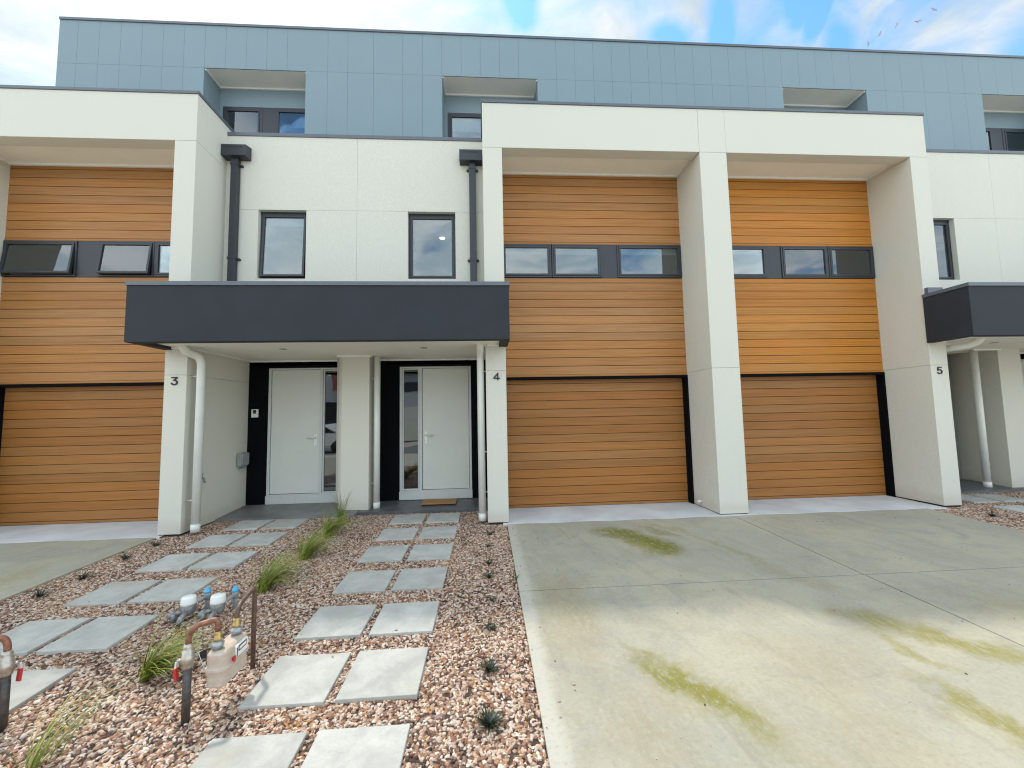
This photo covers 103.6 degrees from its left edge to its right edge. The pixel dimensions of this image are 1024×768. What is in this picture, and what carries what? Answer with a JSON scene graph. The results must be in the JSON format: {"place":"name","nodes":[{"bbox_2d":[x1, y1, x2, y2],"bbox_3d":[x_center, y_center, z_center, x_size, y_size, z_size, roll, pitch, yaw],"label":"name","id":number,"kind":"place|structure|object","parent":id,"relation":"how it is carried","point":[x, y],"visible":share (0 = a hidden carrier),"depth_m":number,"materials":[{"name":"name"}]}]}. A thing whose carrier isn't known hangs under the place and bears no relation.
{"place":"outdoors","nodes":[
{"label":"outdoors","id":0,"kind":"place"},
{"bbox_2d":[30,585,52,596],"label":"mondo grass","id":1,"kind":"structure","parent":0,"point":[38,594],"depth_m":3.52,"materials":[{"name":"green plant"}]},
{"bbox_2d":[0,671,147,767],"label":"strap leaf grass","id":2,"kind":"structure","parent":0,"point":[35,758],"depth_m":1.86,"materials":[{"name":"green plant"}]},
{"bbox_2d":[0,538,155,601],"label":"driveway","id":3,"kind":"structure","parent":0,"point":[25,566],"depth_m":4.38,"materials":[{"name":"concrete"}]},
{"bbox_2d":[0,521,163,542],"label":"garage apron","id":4,"kind":"object","parent":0,"point":[75,531],"visible":0.45,"depth_m":5.36,"materials":[{"name":"concrete"}]},
{"bbox_2d":[75,571,94,580],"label":"mondo grass","id":5,"kind":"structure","parent":0,"point":[84,576],"depth_m":3.88,"materials":[{"name":"green plant"}]},
{"bbox_2d":[118,551,134,559],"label":"mondo grass","id":6,"kind":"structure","parent":0,"point":[124,557],"depth_m":4.37,"materials":[{"name":"green plant"}]},
{"bbox_2d":[149,540,165,545],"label":"mondo grass","id":7,"kind":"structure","parent":0,"point":[155,544],"depth_m":4.78,"materials":[{"name":"green plant"}]},
{"bbox_2d":[97,599,224,694],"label":"strap leaf grass","id":8,"kind":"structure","parent":0,"point":[151,667],"depth_m":2.46,"materials":[{"name":"green plant"}]},
{"bbox_2d":[0,16,373,536],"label":"townhouse","id":9,"kind":"structure","parent":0,"point":[143,150],"depth_m":6.00,"materials":[{"name":"paint"}]},
{"bbox_2d":[0,240,77,276],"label":"window","id":10,"kind":"structure","parent":9,"relation":"in","point":[18,256],"depth_m":5.92,"materials":[{"name":"glass"}]},
{"bbox_2d":[0,386,163,525],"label":"garage door","id":11,"kind":"structure","parent":9,"relation":"in","point":[70,455],"depth_m":5.88,"materials":[{"name":"brown wood"}]},
{"bbox_2d":[95,241,155,277],"bbox_3d":[-5.749,-1.866,6.027,0.780,0.542,0.177,-1,-4,-4],"label":"window","id":12,"kind":"structure","parent":9,"relation":"in","point":[115,257],"depth_m":5.99,"materials":[{"name":"glass"}]},
{"bbox_2d":[153,241,169,277],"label":"window","id":13,"kind":"structure","parent":9,"relation":"in","point":[161,255],"depth_m":6.05,"materials":[{"name":"glass"}]},
{"bbox_2d":[223,106,262,132],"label":"window","id":14,"kind":"structure","parent":9,"relation":"in","point":[241,119],"depth_m":7.54,"materials":[{"name":"glass"}]},
{"bbox_2d":[260,214,305,278],"bbox_3d":[-3.502,-2.113,6.220,0.701,1.037,0.169,-1,-4,-4],"label":"window","id":15,"kind":"structure","parent":9,"relation":"in","point":[296,220],"depth_m":6.21,"materials":[{"name":"grey metal"}]},
{"bbox_2d":[274,108,304,133],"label":"window","id":16,"kind":"structure","parent":9,"relation":"in","point":[286,120],"depth_m":7.60,"materials":[{"name":"glass"}]},
{"bbox_2d":[265,368,336,504],"bbox_3d":[-3.408,0.838,6.666,1.205,2.212,0.150,-1,-4,-4],"label":"front door","id":17,"kind":"structure","parent":9,"relation":"in","point":[302,402],"depth_m":6.65,"materials":[{"name":"grey paint"}]},
{"bbox_2d":[124,281,509,362],"bbox_3d":[-2.345,-0.810,5.839,4.534,0.725,1.978,-1,-4,-4],"label":"entrance canopy","id":18,"kind":"object","parent":9,"relation":"attached to","point":[286,321],"visible":0.98,"depth_m":4.90,"materials":[{"name":"metal"}]},
{"bbox_2d":[0,511,549,767],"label":"gravel","id":19,"kind":"structure","parent":0,"point":[142,728],"depth_m":2.57,"materials":[{"name":"brown gravel"}]},
{"bbox_2d":[0,634,22,732],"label":"pipe","id":20,"kind":"object","parent":19,"relation":"on","point":[8,662],"visible":0.99,"depth_m":2.05,"materials":[{"name":"gold metal"}]},
{"bbox_2d":[9,668,75,712],"bbox_3d":[-2.905,1.777,2.262,0.445,0.070,0.437,-1,-4,-4],"label":"stepping stone","id":21,"kind":"object","parent":19,"relation":"on","point":[31,684],"visible":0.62,"depth_m":2.36,"materials":[{"name":"concrete"}]},
{"bbox_2d":[0,618,90,656],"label":"stepping stone","id":22,"kind":"object","parent":19,"relation":"on","point":[29,637],"visible":0.72,"depth_m":2.90,"materials":[{"name":"concrete"}]},
{"bbox_2d":[36,615,158,654],"bbox_3d":[-2.946,1.809,2.898,0.445,0.070,0.437,-1,-4,-4],"label":"stepping stone","id":23,"kind":"object","parent":19,"relation":"on","point":[100,634],"visible":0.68,"depth_m":2.85,"materials":[{"name":"concrete"}]},
{"bbox_2d":[63,580,160,606],"bbox_3d":[-3.486,1.852,3.539,0.442,0.069,0.438,-1,-4,-4],"label":"stepping stone","id":24,"kind":"object","parent":19,"relation":"on","point":[114,593],"visible":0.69,"depth_m":3.50,"materials":[{"name":"concrete"}]},
{"bbox_2d":[127,577,217,603],"bbox_3d":[-2.989,1.845,3.578,0.445,0.069,0.437,-1,-4,-4],"label":"stepping stone","id":25,"kind":"object","parent":19,"relation":"on","point":[174,590],"visible":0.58,"depth_m":3.54,"materials":[{"name":"concrete"}]},
{"bbox_2d":[135,553,210,572],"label":"stepping stone","id":26,"kind":"object","parent":19,"relation":"on","point":[180,562],"visible":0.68,"depth_m":4.18,"materials":[{"name":"concrete"}]},
{"bbox_2d":[167,587,210,625],"bbox_3d":[-2.465,1.728,3.111,0.152,0.198,0.286,-4,-5,30],"label":"water meter","id":27,"kind":"object","parent":19,"relation":"on","point":[189,603],"visible":1,"depth_m":3.06,"materials":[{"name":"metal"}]},
{"bbox_2d":[173,587,256,725],"bbox_3d":[-1.575,1.508,2.261,0.211,0.526,0.483,-2,-4,15],"label":"gas meter","id":28,"kind":"object","parent":19,"relation":"on","point":[226,659],"visible":1,"depth_m":2.13,"materials":[{"name":"beige metal"}]},
{"bbox_2d":[186,534,246,548],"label":"stepping stone","id":29,"kind":"object","parent":19,"relation":"on","point":[213,541],"visible":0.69,"depth_m":4.86,"materials":[{"name":"concrete"}]},
{"bbox_2d":[198,586,238,620],"bbox_3d":[-2.250,1.724,3.125,0.152,0.198,0.286,-4,-5,30],"label":"water meter","id":30,"kind":"object","parent":19,"relation":"on","point":[218,601],"visible":0.98,"depth_m":3.08,"materials":[{"name":"white plastic"}]},
{"bbox_2d":[188,551,257,569],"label":"stepping stone","id":31,"kind":"object","parent":19,"relation":"on","point":[225,560],"visible":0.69,"depth_m":4.21,"materials":[{"name":"concrete"}]},
{"bbox_2d":[189,732,306,767],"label":"stepping stone","id":32,"kind":"object","parent":19,"relation":"on","point":[272,751],"visible":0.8,"depth_m":1.86,"materials":[{"name":"concrete"}]},
{"bbox_2d":[222,519,273,530],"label":"stepping stone","id":33,"kind":"object","parent":19,"relation":"on","point":[249,525],"visible":0.69,"depth_m":5.49,"materials":[{"name":"concrete"}]},
{"bbox_2d":[230,532,287,546],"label":"stepping stone","id":34,"kind":"object","parent":19,"relation":"on","point":[256,539],"visible":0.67,"depth_m":4.88,"materials":[{"name":"concrete"}]},
{"bbox_2d":[261,518,309,529],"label":"stepping stone","id":35,"kind":"object","parent":19,"relation":"on","point":[285,523],"visible":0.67,"depth_m":5.53,"materials":[{"name":"concrete"}]},
{"bbox_2d":[238,653,350,710],"bbox_3d":[-1.249,1.753,2.372,0.446,0.067,0.438,-1,-4,-4],"label":"stepping stone","id":36,"kind":"object","parent":19,"relation":"on","point":[296,681],"visible":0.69,"depth_m":2.33,"materials":[{"name":"concrete"}]},
{"bbox_2d":[294,604,376,641],"bbox_3d":[-1.289,1.785,3.001,0.446,0.069,0.438,-1,-4,-4],"label":"stepping stone","id":37,"kind":"object","parent":19,"relation":"on","point":[338,622],"visible":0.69,"depth_m":2.96,"materials":[{"name":"concrete"}]},
{"bbox_2d":[301,724,409,767],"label":"stepping stone","id":38,"kind":"object","parent":19,"relation":"on","point":[373,747],"visible":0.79,"depth_m":1.87,"materials":[{"name":"concrete"}]},
{"bbox_2d":[332,570,395,594],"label":"stepping stone","id":39,"kind":"object","parent":19,"relation":"on","point":[362,582],"visible":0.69,"depth_m":3.63,"materials":[{"name":"concrete"}]},
{"bbox_2d":[335,647,427,704],"bbox_3d":[-0.753,1.744,2.410,0.440,0.070,0.436,-1,-4,-4],"label":"stepping stone","id":40,"kind":"object","parent":19,"relation":"on","point":[385,674],"visible":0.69,"depth_m":2.36,"materials":[{"name":"concrete"}]},
{"bbox_2d":[358,545,408,563],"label":"stepping stone","id":41,"kind":"object","parent":19,"relation":"on","point":[379,554],"visible":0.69,"depth_m":4.32,"materials":[{"name":"concrete"}]},
{"bbox_2d":[375,528,418,540],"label":"stepping stone","id":42,"kind":"object","parent":19,"relation":"on","point":[401,534],"visible":0.69,"depth_m":4.99,"materials":[{"name":"concrete"}]},
{"bbox_2d":[369,601,439,636],"bbox_3d":[-0.793,1.778,3.035,0.440,0.068,0.436,-1,-4,-4],"label":"stepping stone","id":43,"kind":"object","parent":19,"relation":"on","point":[410,618],"visible":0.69,"depth_m":3.00,"materials":[{"name":"concrete"}]},
{"bbox_2d":[389,514,426,524],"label":"stepping stone","id":44,"kind":"object","parent":19,"relation":"on","point":[409,519],"visible":0.69,"depth_m":5.64,"materials":[{"name":"concrete"}]},
{"bbox_2d":[392,567,447,591],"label":"stepping stone","id":45,"kind":"object","parent":19,"relation":"on","point":[431,578],"visible":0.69,"depth_m":3.67,"materials":[{"name":"concrete"}]},
{"bbox_2d":[407,543,452,560],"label":"stepping stone","id":46,"kind":"object","parent":19,"relation":"on","point":[427,552],"visible":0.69,"depth_m":4.34,"materials":[{"name":"concrete"}]},
{"bbox_2d":[418,526,456,539],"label":"stepping stone","id":47,"kind":"object","parent":19,"relation":"on","point":[442,532],"visible":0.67,"depth_m":5.02,"materials":[{"name":"concrete"}]},
{"bbox_2d":[426,512,460,523],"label":"stepping stone","id":48,"kind":"object","parent":19,"relation":"on","point":[442,517],"visible":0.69,"depth_m":5.65,"materials":[{"name":"concrete"}]},
{"bbox_2d":[245,546,321,594],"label":"strap leaf grass","id":49,"kind":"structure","parent":0,"point":[266,583],"depth_m":3.62,"materials":[{"name":"green plant"}]},
{"bbox_2d":[280,518,347,560],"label":"strap leaf grass","id":50,"kind":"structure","parent":0,"point":[306,547],"depth_m":4.35,"materials":[{"name":"green plant"}]},
{"bbox_2d":[315,503,363,538],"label":"strap leaf grass","id":51,"kind":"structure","parent":0,"point":[333,524],"depth_m":5.04,"materials":[{"name":"green plant"}]},
{"bbox_2d":[329,490,354,522],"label":"strap leaf grass","id":52,"kind":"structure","parent":0,"point":[341,514],"depth_m":5.56,"materials":[{"name":"green plant"}]},
{"bbox_2d":[468,703,507,733],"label":"mondo grass","id":53,"kind":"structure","parent":0,"point":[490,719],"depth_m":2.02,"materials":[{"name":"green plant"}]},
{"bbox_2d":[473,655,503,677],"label":"mondo grass","id":54,"kind":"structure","parent":0,"point":[490,667],"depth_m":2.43,"materials":[{"name":"green plant"}]},
{"bbox_2d":[479,616,498,633],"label":"mondo grass","id":55,"kind":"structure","parent":0,"point":[490,627],"depth_m":2.88,"materials":[{"name":"green plant"}]},
{"bbox_2d":[482,569,496,578],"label":"mondo grass","id":56,"kind":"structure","parent":0,"point":[488,576],"depth_m":3.72,"materials":[{"name":"green plant"}]},
{"bbox_2d":[0,0,1023,85],"label":"sky","id":57,"kind":"structure","parent":0,"point":[29,29],"materials":[{"name":"blue"}]},
{"bbox_2d":[338,29,748,524],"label":"townhouse","id":58,"kind":"structure","parent":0,"point":[574,191],"depth_m":6.38,"materials":[{"name":"paint"}]},
{"bbox_2d":[409,215,455,278],"bbox_3d":[-1.254,-2.146,6.380,0.726,1.037,0.096,-1,-4,-4],"label":"window","id":59,"kind":"structure","parent":58,"relation":"in","point":[411,217],"depth_m":6.34,"materials":[{"name":"grey metal"}]},
{"bbox_2d":[399,366,472,499],"bbox_3d":[-1.283,0.806,6.804,1.205,2.212,0.150,-1,-4,-4],"label":"front door","id":60,"kind":"structure","parent":58,"relation":"in","point":[436,438],"depth_m":6.79,"materials":[{"name":"grey paint"}]},
{"bbox_2d":[421,498,456,504],"bbox_3d":[-1.164,1.886,6.472,0.545,0.024,0.315,-1,-4,-4],"label":"doormat","id":61,"kind":"object","parent":58,"relation":"on","point":[439,501],"visible":1,"depth_m":6.43,"materials":[{"name":"brown fabric"}]},
{"bbox_2d":[448,113,480,136],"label":"window","id":62,"kind":"structure","parent":58,"relation":"in","point":[461,122],"depth_m":7.88,"materials":[{"name":"glass"}]},
{"bbox_2d":[504,244,551,277],"bbox_3d":[0.232,-1.954,6.443,0.788,0.542,0.118,-1,-4,-4],"label":"window","id":63,"kind":"structure","parent":58,"relation":"in","point":[516,249],"depth_m":6.41,"materials":[{"name":"grey metal"}]},
{"bbox_2d":[551,244,601,277],"bbox_3d":[1.036,-1.966,6.495,0.805,0.542,0.118,-1,-4,-4],"label":"window","id":64,"kind":"structure","parent":58,"relation":"in","point":[556,249],"depth_m":6.46,"materials":[{"name":"grey metal"}]},
{"bbox_2d":[506,378,687,507],"bbox_3d":[1.330,0.889,6.411,2.897,2.034,0.074,-1,-4,-4],"label":"garage door","id":65,"kind":"structure","parent":58,"relation":"in","point":[582,442],"depth_m":6.38,"materials":[{"name":"brown wood"}]},
{"bbox_2d":[616,245,681,278],"bbox_3d":[2.222,-1.984,6.572,1.062,0.542,0.118,-1,-4,-4],"label":"window","id":66,"kind":"structure","parent":58,"relation":"in","point":[621,249],"depth_m":6.54,"materials":[{"name":"grey metal"}]},
{"bbox_2d":[503,495,946,525],"bbox_3d":[2.993,1.896,6.087,6.300,0.102,1.175,-1,-4,-4],"label":"garage apron","id":67,"kind":"object","parent":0,"point":[560,514],"visible":0.44,"depth_m":5.89,"materials":[{"name":"concrete"}]},
{"bbox_2d":[507,508,1023,767],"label":"driveway","id":68,"kind":"structure","parent":0,"point":[770,650],"depth_m":2.66,"materials":[{"name":"concrete"}]},
{"bbox_2d":[15,528,575,727],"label":"stray stones","id":69,"kind":"object","parent":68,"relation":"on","point":[396,630],"visible":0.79,"depth_m":2.81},
{"bbox_2d":[659,41,1015,506],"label":"townhouse","id":70,"kind":"structure","parent":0,"point":[862,217],"depth_m":6.64,"materials":[{"name":"paint"}]},
{"bbox_2d":[732,245,767,278],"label":"window","id":71,"kind":"structure","parent":70,"relation":"in","point":[736,250],"depth_m":6.65,"materials":[{"name":"grey metal"}]},
{"bbox_2d":[780,246,829,278],"bbox_3d":[4.863,-2.024,6.742,0.815,0.542,0.118,-1,-4,-4],"label":"window","id":72,"kind":"structure","parent":70,"relation":"in","point":[797,262],"depth_m":6.70,"materials":[{"name":"clear glass"}]},
{"bbox_2d":[740,375,885,499],"bbox_3d":[4.691,0.839,6.628,2.894,2.034,0.074,-1,-4,-4],"label":"garage door","id":73,"kind":"structure","parent":70,"relation":"in","point":[805,436],"depth_m":6.61,"materials":[{"name":"brown wood"}]},
{"bbox_2d":[827,246,875,278],"bbox_3d":[5.680,-2.036,6.795,0.803,0.542,0.118,-1,-4,-4],"label":"window","id":74,"kind":"structure","parent":70,"relation":"in","point":[845,262],"depth_m":6.76,"materials":[{"name":"grey metal"}]},
{"bbox_2d":[933,221,954,279],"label":"window","id":75,"kind":"structure","parent":70,"relation":"in","point":[945,269],"depth_m":6.91,"materials":[{"name":"glass"}]},
{"bbox_2d":[922,282,1023,353],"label":"entrance canopy","id":76,"kind":"object","parent":70,"relation":"attached to","point":[992,313],"visible":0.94,"depth_m":5.48,"materials":[{"name":"metal"}]},
{"bbox_2d":[897,491,1023,530],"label":"side gravel","id":77,"kind":"structure","parent":0,"point":[1006,518],"depth_m":5.55,"materials":[{"name":"brown gravel"}]},
{"bbox_2d":[961,495,1000,502],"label":"stepping stone","id":78,"kind":"object","parent":77,"relation":"on","point":[970,498],"visible":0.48,"depth_m":6.14,"materials":[{"name":"concrete"}]},
{"bbox_2d":[971,494,1023,502],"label":"stepping stone","id":79,"kind":"object","parent":77,"relation":"on","point":[1002,498],"visible":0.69,"depth_m":6.24,"materials":[{"name":"concrete"}]},
{"bbox_2d":[993,505,1023,512],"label":"stepping stone","id":80,"kind":"object","parent":77,"relation":"on","point":[1018,508],"visible":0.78,"depth_m":5.68,"materials":[{"name":"concrete"}]},
{"bbox_2d":[921,52,1023,490],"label":"townhouse","id":81,"kind":"structure","parent":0,"point":[974,101],"depth_m":7.52,"materials":[{"name":"paint"}]},
{"bbox_2d":[986,128,994,149],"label":"window","id":82,"kind":"structure","parent":81,"relation":"in","point":[989,131],"depth_m":8.51,"materials":[{"name":"grey metal"}]},
{"bbox_2d":[1002,128,1023,150],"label":"window","id":83,"kind":"structure","parent":81,"relation":"in","point":[1013,139],"depth_m":8.55,"materials":[{"name":"glass"}]},
{"bbox_2d":[1021,359,1023,384],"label":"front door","id":84,"kind":"structure","parent":81,"relation":"in","point":[1022,360],"depth_m":7.56,"materials":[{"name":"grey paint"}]},
{"bbox_2d":[986,510,1000,516],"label":"mondo grass","id":85,"kind":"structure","parent":0,"point":[992,514],"depth_m":5.33,"materials":[{"name":"green plant"}]}
]}

